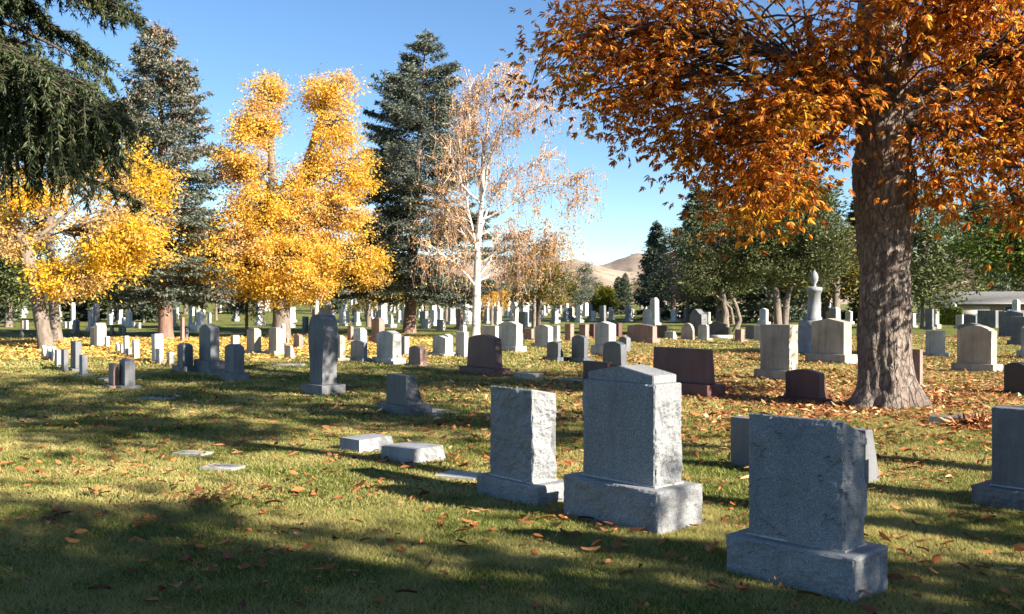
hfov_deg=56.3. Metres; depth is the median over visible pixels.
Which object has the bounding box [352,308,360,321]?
headstone
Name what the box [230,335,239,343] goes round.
headstone
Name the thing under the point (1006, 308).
window
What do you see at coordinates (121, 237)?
golden tree
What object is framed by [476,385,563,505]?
headstone
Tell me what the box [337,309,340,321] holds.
headstone
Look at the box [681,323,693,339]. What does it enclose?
headstone
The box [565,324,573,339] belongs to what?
headstone
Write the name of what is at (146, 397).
ledger slab
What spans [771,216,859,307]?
leafy tree
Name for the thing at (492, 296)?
weeping tree
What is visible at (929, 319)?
headstone
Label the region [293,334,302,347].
headstone
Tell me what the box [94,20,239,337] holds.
spruce tree
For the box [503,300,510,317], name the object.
headstone
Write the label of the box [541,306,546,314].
headstone
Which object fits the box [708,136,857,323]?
juniper tree
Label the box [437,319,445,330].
headstone
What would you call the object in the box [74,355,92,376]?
headstone
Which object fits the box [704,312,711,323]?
headstone
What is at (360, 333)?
headstone
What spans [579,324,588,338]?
headstone
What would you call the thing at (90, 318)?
headstone
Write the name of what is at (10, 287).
evergreen tree
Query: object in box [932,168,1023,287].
maple tree
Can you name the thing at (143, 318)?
headstone
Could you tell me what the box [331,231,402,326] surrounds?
autumn tree
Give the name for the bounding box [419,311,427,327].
headstone
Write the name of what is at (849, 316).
headstone
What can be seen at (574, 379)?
ledger slab
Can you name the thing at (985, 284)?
evergreen tree
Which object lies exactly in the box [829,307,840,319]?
headstone
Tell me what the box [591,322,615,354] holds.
headstone
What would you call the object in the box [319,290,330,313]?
headstone
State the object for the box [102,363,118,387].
headstone
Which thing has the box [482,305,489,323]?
headstone
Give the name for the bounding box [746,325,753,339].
headstone
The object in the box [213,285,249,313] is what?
conifer
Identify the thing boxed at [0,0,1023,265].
sky
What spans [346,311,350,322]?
headstone
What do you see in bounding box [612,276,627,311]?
conifer
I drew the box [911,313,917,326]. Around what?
headstone
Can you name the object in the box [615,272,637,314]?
conifer
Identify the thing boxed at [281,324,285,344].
headstone
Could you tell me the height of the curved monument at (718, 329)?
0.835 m
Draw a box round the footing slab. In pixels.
[427,407,458,414]
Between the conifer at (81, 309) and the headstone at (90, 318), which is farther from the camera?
the conifer at (81, 309)
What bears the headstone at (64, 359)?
on the ground at (226, 325)
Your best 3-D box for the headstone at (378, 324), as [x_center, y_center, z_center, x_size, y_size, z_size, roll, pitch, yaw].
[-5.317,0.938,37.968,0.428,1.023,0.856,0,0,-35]
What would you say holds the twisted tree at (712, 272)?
on the ground at (226, 325)
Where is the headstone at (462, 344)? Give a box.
[456,331,467,356]
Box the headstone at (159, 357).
[155,348,164,364]
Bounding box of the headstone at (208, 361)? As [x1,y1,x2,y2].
[194,324,224,374]
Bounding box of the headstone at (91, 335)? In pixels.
[90,327,93,344]
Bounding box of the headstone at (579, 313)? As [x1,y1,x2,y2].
[575,305,583,322]
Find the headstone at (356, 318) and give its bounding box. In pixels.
[352,312,360,324]
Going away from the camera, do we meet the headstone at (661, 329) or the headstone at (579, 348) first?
the headstone at (579, 348)
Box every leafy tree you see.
[342,279,405,319]
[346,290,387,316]
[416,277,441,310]
[496,273,547,305]
[617,282,658,308]
[653,251,713,321]
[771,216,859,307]
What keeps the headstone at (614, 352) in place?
on the ground at (226, 325)
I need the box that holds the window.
[1004,306,1020,311]
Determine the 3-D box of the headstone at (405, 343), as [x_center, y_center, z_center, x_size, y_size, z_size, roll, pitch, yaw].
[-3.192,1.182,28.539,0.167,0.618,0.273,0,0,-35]
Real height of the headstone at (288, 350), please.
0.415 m
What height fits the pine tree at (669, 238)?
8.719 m
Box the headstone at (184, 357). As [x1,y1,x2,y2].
[172,343,195,371]
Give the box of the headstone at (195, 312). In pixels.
[193,309,199,324]
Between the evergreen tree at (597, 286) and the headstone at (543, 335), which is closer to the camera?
the headstone at (543, 335)
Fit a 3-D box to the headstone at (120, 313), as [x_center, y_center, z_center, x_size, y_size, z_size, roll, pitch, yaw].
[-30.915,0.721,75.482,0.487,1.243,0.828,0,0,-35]
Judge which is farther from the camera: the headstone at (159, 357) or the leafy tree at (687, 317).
the leafy tree at (687, 317)
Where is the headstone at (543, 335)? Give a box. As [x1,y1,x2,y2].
[531,325,552,347]
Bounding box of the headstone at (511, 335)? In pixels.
[499,321,525,351]
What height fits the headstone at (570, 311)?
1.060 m
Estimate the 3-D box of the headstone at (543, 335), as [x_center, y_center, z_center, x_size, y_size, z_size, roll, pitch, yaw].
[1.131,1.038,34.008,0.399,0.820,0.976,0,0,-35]
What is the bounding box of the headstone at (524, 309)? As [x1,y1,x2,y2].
[519,305,530,326]
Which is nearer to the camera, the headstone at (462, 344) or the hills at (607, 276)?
the headstone at (462, 344)
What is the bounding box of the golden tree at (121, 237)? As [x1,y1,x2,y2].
[0,136,190,348]
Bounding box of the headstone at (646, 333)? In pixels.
[627,324,659,342]
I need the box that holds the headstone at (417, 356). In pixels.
[404,346,431,366]
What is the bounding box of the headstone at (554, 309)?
[550,308,560,322]
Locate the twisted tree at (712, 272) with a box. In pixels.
[670,203,764,331]
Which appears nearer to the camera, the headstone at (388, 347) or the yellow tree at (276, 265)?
the headstone at (388, 347)
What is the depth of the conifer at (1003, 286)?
163.44 m
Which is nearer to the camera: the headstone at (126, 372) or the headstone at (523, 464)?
the headstone at (523, 464)
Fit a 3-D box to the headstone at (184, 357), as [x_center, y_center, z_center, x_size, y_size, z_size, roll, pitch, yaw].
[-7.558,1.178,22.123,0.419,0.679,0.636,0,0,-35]
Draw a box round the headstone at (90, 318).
[86,310,92,330]
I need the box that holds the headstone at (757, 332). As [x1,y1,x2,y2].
[754,325,759,340]
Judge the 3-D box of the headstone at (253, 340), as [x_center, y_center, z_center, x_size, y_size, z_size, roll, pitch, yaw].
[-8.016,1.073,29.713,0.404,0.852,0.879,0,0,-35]
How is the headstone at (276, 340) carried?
on the ground at (226, 325)
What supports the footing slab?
on the ground at (226, 325)
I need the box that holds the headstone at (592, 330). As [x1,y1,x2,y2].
[590,324,594,336]
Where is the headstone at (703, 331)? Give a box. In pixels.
[695,324,711,340]
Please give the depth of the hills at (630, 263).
2555.10 m
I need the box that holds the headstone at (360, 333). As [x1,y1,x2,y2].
[354,328,366,341]
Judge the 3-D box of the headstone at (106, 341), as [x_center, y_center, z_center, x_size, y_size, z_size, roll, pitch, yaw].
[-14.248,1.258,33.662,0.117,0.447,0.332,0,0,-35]
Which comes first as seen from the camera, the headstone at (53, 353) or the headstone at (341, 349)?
the headstone at (341, 349)
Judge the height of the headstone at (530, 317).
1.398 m
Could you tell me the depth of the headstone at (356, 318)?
70.65 m
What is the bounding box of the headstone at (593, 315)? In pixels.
[590,311,596,320]
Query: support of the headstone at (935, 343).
on the ground at (226, 325)
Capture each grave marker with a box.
[340,433,393,452]
[381,441,445,464]
[514,372,544,379]
[929,414,966,424]
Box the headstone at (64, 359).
[61,349,67,371]
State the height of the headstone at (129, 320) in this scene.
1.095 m
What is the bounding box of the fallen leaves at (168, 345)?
[0,332,588,365]
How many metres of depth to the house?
128.24 m
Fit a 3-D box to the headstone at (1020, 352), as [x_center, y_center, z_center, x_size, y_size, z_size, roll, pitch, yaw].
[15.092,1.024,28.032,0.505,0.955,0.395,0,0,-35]
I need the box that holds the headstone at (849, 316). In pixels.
[845,311,853,323]
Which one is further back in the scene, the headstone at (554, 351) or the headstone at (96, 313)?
the headstone at (96, 313)
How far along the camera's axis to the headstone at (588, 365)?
19.21 m
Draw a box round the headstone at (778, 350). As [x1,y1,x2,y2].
[754,324,797,379]
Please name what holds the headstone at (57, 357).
on the ground at (226, 325)
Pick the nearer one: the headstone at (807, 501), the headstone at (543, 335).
the headstone at (807, 501)
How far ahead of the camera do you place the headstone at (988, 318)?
62.79 m
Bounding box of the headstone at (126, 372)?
[116,358,140,388]
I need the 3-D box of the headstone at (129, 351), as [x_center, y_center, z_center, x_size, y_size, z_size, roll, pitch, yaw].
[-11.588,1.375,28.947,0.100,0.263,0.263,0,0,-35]
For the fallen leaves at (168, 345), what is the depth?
32.99 m
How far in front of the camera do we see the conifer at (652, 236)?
91.63 m
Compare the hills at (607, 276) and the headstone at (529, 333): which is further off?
the hills at (607, 276)
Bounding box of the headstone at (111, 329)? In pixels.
[110,325,113,333]
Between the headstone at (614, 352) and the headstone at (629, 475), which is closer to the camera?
the headstone at (629, 475)
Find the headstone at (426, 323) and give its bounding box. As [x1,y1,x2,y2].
[422,319,431,328]
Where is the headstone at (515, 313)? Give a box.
[510,302,517,321]
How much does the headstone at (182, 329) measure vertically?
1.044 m
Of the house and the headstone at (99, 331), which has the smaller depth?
the headstone at (99, 331)
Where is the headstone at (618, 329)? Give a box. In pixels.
[614,323,621,335]
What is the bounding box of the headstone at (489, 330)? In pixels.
[481,325,498,337]
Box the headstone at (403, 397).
[378,373,431,416]
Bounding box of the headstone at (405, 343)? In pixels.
[401,336,409,355]
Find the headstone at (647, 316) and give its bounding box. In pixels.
[643,309,654,325]
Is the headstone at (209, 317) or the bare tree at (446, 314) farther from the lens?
the bare tree at (446, 314)
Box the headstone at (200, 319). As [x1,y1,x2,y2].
[190,312,205,330]
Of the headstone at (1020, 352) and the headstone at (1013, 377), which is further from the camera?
the headstone at (1020, 352)
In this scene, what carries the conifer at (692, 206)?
on the ground at (226, 325)
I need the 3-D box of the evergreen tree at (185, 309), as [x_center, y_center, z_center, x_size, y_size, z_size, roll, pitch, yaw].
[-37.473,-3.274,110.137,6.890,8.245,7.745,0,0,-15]
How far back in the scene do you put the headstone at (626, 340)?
31.14 m
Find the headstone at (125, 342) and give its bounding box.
[123,336,128,353]
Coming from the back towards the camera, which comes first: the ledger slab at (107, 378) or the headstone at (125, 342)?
the headstone at (125, 342)
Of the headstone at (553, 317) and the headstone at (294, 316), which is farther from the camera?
the headstone at (294, 316)
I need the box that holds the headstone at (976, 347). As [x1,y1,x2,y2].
[951,325,1002,371]
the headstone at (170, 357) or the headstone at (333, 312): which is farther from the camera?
the headstone at (333, 312)
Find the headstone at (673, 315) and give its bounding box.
[669,309,678,321]
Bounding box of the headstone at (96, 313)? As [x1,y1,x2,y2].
[93,304,99,326]
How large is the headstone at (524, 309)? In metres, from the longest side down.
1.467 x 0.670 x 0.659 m
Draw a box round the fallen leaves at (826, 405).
[0,333,1023,421]
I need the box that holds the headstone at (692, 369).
[653,347,725,397]
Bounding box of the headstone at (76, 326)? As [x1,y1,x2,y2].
[71,319,81,333]
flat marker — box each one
[172,450,213,455]
[200,463,245,471]
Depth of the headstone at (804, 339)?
30.72 m
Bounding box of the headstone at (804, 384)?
[777,369,834,403]
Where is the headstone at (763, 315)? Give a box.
[757,308,770,324]
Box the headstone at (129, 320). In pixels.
[124,311,132,326]
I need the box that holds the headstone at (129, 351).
[126,348,131,354]
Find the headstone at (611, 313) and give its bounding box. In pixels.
[607,307,614,319]
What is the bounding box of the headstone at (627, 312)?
[624,305,632,320]
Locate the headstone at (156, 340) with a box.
[151,334,163,360]
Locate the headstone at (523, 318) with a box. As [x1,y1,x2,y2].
[519,312,530,331]
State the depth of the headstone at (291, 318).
63.21 m
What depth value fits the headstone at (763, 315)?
68.89 m
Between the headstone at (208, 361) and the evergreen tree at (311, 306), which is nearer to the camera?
the headstone at (208, 361)
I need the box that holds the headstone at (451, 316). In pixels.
[446,307,455,323]
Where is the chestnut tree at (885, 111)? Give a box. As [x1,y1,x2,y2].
[490,0,1023,409]
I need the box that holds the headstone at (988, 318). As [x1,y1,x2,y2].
[977,310,997,327]
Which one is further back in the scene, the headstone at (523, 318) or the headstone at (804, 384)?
the headstone at (523, 318)
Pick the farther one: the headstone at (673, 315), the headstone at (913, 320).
the headstone at (673, 315)
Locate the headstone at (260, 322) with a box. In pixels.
[254,301,265,324]
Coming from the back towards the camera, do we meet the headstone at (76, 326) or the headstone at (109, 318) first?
the headstone at (109, 318)
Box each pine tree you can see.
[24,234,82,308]
[221,285,270,334]
[569,260,602,304]
[629,223,703,318]
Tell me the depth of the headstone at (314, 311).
77.51 m
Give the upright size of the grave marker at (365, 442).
0.160 m
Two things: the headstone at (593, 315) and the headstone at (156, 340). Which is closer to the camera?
the headstone at (156, 340)
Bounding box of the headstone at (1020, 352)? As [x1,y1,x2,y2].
[1016,326,1023,357]
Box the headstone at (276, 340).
[265,327,283,355]
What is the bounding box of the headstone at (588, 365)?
[577,360,612,378]
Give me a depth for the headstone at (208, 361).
21.47 m
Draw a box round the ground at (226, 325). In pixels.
[0,299,1023,613]
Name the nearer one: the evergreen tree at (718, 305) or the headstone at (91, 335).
the headstone at (91, 335)
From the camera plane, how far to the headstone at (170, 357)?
25.21 m
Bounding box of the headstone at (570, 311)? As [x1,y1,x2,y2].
[568,308,573,317]
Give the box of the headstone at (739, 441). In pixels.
[731,416,879,483]
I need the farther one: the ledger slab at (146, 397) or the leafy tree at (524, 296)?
the leafy tree at (524, 296)
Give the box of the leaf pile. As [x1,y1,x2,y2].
[920,410,991,429]
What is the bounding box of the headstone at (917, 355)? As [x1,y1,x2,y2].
[912,349,929,386]
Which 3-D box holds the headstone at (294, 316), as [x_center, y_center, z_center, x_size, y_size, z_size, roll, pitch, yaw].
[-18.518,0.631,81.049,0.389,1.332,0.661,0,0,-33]
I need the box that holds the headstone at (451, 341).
[442,334,454,353]
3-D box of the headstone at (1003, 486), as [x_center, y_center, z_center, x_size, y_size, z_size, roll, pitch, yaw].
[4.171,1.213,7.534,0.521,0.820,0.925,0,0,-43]
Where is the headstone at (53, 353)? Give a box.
[51,346,55,360]
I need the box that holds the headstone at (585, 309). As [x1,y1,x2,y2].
[582,303,588,315]
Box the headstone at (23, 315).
[20,308,25,317]
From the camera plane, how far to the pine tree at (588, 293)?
117.70 m
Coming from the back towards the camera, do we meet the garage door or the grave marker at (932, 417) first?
the garage door
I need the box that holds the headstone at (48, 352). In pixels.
[46,347,51,359]
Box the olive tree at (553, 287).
[492,236,580,325]
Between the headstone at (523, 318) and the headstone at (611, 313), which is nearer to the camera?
the headstone at (523, 318)
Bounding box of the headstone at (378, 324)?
[368,318,384,342]
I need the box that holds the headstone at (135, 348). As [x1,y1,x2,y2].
[132,339,138,358]
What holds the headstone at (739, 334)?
on the ground at (226, 325)
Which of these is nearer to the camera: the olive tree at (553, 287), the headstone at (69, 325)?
the olive tree at (553, 287)
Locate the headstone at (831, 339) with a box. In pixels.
[805,318,857,363]
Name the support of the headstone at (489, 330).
on the ground at (226, 325)
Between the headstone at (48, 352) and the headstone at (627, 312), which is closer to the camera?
the headstone at (48, 352)
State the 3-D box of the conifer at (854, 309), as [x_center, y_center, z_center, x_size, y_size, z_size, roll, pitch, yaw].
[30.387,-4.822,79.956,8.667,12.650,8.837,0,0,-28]
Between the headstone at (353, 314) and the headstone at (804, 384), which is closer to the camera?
the headstone at (804, 384)
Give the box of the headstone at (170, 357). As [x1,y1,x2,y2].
[167,352,173,364]
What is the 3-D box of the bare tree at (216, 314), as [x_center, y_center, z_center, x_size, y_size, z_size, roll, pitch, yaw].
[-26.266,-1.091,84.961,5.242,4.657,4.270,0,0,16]
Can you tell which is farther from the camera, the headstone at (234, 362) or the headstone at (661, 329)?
the headstone at (661, 329)
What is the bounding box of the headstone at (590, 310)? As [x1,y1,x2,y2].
[587,304,593,317]
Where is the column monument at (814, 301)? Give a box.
[799,270,821,327]
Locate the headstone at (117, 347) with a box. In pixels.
[115,342,119,350]
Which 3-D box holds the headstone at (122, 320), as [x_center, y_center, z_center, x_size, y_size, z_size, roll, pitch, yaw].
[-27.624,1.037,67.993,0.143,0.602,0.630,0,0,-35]
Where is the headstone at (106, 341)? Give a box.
[104,336,109,346]
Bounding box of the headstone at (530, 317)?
[529,306,531,321]
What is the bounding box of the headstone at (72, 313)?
[68,302,74,323]
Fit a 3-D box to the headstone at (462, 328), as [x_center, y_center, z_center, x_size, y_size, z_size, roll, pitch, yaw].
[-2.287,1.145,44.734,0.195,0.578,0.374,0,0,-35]
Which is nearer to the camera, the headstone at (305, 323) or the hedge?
the headstone at (305, 323)
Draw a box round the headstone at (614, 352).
[603,341,626,366]
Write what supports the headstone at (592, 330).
on the ground at (226, 325)
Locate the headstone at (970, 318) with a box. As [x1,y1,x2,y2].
[964,314,976,323]
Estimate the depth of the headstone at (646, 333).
38.44 m
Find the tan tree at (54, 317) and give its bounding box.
[0,142,193,341]
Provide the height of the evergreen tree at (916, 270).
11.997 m
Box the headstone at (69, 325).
[67,322,71,328]
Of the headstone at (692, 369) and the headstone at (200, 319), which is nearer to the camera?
the headstone at (692, 369)
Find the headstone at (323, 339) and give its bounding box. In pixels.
[301,314,345,395]
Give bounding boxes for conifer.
[0,203,29,322]
[59,239,109,320]
[107,231,181,321]
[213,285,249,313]
[329,280,350,313]
[562,281,581,308]
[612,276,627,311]
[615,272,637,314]
[632,220,681,318]
[659,184,743,319]
[718,150,830,323]
[790,292,831,312]
[821,197,920,320]
[957,186,1016,290]
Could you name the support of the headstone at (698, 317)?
on the ground at (226, 325)
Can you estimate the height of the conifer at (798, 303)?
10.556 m
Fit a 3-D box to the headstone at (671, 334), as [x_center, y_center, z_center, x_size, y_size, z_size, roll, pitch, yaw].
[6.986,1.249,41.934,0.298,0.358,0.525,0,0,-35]
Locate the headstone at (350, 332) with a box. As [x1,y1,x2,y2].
[345,326,353,341]
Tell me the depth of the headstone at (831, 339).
25.07 m
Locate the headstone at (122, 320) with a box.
[121,317,124,325]
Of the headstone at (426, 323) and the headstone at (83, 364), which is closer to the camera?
the headstone at (83, 364)
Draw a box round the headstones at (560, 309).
[102,299,976,314]
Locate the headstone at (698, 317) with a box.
[690,309,706,335]
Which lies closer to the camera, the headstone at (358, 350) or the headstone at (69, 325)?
the headstone at (358, 350)
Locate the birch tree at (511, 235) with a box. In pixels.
[394,55,607,336]
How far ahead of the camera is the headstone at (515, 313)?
66.02 m
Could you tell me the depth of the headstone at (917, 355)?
18.38 m
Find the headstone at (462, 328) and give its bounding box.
[459,325,466,331]
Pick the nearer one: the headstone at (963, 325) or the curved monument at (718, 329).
the headstone at (963, 325)
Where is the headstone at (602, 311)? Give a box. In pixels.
[598,305,607,322]
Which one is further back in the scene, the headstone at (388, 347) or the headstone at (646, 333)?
the headstone at (646, 333)
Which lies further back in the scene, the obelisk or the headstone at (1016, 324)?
the obelisk
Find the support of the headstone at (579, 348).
on the ground at (226, 325)
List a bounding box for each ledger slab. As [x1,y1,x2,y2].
[94,377,108,380]
[134,396,175,399]
[271,363,304,366]
[434,470,478,480]
[552,378,582,382]
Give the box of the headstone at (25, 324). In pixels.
[24,320,27,328]
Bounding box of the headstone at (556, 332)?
[553,326,561,340]
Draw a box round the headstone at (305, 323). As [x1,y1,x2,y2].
[300,316,308,331]
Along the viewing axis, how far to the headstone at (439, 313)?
80.21 m
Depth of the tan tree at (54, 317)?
39.61 m
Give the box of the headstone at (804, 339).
[798,325,811,352]
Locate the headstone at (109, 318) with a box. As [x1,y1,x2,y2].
[107,314,112,323]
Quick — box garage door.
[958,306,989,314]
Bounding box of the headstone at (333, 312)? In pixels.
[331,310,337,324]
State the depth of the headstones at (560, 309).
130.08 m
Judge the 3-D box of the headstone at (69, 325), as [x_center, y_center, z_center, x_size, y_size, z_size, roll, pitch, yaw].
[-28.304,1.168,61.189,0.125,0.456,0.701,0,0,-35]
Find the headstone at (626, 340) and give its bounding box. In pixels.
[619,336,630,350]
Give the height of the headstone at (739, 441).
0.499 m
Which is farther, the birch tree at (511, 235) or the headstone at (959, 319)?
the headstone at (959, 319)
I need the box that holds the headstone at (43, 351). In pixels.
[41,345,46,357]
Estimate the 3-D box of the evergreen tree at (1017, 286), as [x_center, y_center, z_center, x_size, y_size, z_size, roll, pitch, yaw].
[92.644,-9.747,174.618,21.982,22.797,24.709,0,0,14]
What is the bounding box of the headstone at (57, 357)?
[55,349,60,366]
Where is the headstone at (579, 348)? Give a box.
[568,335,592,362]
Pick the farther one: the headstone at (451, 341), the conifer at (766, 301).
the conifer at (766, 301)
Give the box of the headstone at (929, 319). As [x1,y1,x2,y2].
[923,309,935,329]
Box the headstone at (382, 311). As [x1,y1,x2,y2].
[378,303,387,323]
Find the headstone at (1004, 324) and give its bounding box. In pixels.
[998,311,1023,336]
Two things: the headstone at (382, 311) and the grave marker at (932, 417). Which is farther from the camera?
the headstone at (382, 311)
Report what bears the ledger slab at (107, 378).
on the ground at (226, 325)
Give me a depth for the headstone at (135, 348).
28.03 m
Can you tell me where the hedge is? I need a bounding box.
[936,307,962,324]
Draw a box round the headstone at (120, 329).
[118,326,122,333]
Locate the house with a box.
[913,291,1023,314]
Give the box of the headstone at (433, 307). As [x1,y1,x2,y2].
[430,305,436,310]
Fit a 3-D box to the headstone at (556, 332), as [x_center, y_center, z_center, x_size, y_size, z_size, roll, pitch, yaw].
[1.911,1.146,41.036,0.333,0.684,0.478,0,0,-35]
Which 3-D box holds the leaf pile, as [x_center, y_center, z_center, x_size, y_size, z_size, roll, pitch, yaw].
[5.888,1.479,12.154,1.619,0.380,1.160,0,0,0]
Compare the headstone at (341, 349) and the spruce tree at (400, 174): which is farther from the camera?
the spruce tree at (400, 174)
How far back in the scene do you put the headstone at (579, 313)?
80.37 m
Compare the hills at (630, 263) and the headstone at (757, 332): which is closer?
the headstone at (757, 332)
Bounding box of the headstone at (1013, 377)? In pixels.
[996,362,1023,395]
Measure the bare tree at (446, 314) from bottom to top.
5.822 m
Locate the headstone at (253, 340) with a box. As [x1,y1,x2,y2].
[244,328,264,353]
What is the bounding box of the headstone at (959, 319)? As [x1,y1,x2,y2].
[953,315,963,328]
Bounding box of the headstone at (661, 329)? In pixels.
[656,325,668,337]
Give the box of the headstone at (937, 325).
[934,309,940,328]
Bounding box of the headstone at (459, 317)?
[454,309,462,328]
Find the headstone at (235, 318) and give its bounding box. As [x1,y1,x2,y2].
[231,310,239,320]
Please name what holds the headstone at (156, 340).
on the ground at (226, 325)
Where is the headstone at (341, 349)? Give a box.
[337,335,349,360]
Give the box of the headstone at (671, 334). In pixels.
[665,331,676,338]
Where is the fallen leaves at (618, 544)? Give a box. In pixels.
[0,413,1023,613]
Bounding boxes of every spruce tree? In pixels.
[0,0,155,224]
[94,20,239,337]
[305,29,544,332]
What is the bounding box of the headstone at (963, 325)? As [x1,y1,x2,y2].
[957,323,984,329]
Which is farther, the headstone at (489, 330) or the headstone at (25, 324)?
the headstone at (25, 324)
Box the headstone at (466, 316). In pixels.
[460,303,471,323]
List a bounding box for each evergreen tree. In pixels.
[0,207,47,326]
[78,276,137,321]
[174,250,212,313]
[294,280,317,311]
[589,282,606,300]
[655,185,761,321]
[730,289,807,319]
[792,180,857,318]
[849,219,961,306]
[855,176,988,328]
[926,201,1007,291]
[971,196,1023,290]
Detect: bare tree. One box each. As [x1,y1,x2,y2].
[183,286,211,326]
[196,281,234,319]
[421,261,473,320]
[483,266,525,314]
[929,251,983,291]
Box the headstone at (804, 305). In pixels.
[801,303,807,319]
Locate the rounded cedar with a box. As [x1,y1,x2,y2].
[588,284,621,315]
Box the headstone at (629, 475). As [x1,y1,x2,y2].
[563,364,702,534]
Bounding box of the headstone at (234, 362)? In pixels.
[219,344,249,380]
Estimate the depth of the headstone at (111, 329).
49.28 m
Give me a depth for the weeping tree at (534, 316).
59.67 m
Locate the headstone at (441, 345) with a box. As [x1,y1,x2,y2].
[428,336,453,355]
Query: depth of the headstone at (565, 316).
82.34 m
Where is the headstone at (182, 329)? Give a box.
[180,317,184,341]
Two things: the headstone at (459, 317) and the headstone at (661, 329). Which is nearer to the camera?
the headstone at (661, 329)
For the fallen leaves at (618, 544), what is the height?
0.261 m
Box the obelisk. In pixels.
[385,314,396,326]
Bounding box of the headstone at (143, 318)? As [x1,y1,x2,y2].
[141,315,144,322]
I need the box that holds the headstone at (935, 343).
[923,330,949,356]
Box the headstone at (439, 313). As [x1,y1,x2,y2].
[437,308,444,319]
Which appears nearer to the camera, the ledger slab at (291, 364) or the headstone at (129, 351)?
the ledger slab at (291, 364)
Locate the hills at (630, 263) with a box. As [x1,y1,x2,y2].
[599,253,660,272]
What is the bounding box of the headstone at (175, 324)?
[172,309,177,326]
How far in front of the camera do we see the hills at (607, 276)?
1696.76 m
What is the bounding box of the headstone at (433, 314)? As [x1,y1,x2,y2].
[430,309,436,325]
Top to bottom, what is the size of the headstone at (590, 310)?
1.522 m
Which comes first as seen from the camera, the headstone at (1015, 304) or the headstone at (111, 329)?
the headstone at (111, 329)
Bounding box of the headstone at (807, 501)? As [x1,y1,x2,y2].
[726,413,887,602]
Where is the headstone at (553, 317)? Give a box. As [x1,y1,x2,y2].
[550,311,558,323]
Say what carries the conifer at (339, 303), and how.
on the ground at (226, 325)
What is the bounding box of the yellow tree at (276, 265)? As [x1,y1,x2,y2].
[165,63,399,337]
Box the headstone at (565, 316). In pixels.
[561,311,568,320]
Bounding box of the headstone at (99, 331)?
[94,323,105,345]
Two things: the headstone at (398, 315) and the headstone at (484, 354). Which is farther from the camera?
the headstone at (398, 315)
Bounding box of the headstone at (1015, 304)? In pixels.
[1012,299,1019,310]
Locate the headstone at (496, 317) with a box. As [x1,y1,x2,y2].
[493,306,502,323]
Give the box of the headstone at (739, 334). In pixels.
[732,329,747,341]
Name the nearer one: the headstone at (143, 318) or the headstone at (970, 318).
the headstone at (970, 318)
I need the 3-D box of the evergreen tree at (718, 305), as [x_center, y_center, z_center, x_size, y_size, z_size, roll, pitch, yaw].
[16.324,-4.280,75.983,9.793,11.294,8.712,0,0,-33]
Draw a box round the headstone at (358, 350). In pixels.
[346,340,371,361]
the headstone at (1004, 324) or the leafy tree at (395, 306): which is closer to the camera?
the headstone at (1004, 324)
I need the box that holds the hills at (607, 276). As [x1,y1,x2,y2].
[22,251,994,303]
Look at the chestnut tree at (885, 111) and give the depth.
14.16 m
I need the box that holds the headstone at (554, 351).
[542,341,567,361]
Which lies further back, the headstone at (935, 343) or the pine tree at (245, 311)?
the pine tree at (245, 311)
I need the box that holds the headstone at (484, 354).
[459,335,510,374]
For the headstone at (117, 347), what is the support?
on the ground at (226, 325)
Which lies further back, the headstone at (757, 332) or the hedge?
the hedge
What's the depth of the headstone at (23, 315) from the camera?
95.95 m
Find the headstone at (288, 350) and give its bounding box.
[284,345,294,358]
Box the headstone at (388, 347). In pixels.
[372,331,405,364]
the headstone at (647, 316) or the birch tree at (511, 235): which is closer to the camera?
the birch tree at (511, 235)
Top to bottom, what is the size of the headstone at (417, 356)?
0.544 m
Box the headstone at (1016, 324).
[1007,316,1023,344]
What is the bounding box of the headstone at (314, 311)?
[312,309,317,315]
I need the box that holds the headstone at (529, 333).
[524,329,533,339]
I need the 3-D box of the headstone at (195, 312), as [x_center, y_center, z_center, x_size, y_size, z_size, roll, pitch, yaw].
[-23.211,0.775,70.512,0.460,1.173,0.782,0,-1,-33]
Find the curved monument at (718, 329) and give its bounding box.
[709,321,732,338]
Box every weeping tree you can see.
[480,277,510,325]
[510,247,559,328]
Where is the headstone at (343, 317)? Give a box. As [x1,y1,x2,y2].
[339,307,347,325]
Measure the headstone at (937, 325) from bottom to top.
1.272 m
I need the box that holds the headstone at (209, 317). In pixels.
[208,313,210,322]
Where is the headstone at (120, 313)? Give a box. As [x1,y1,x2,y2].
[116,309,122,323]
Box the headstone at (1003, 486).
[971,405,1023,511]
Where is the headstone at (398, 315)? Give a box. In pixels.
[394,310,400,321]
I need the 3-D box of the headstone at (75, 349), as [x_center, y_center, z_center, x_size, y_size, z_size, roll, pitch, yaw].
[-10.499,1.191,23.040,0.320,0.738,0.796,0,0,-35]
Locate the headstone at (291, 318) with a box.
[290,307,294,327]
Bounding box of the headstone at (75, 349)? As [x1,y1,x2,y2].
[68,341,81,370]
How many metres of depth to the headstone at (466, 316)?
71.14 m
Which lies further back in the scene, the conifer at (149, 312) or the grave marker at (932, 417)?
the conifer at (149, 312)
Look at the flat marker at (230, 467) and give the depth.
9.07 m
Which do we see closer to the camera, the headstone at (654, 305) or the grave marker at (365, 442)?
the grave marker at (365, 442)
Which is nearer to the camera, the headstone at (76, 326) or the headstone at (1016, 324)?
the headstone at (1016, 324)
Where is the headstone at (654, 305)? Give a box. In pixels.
[650,298,660,325]
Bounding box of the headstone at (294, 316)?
[293,307,296,321]

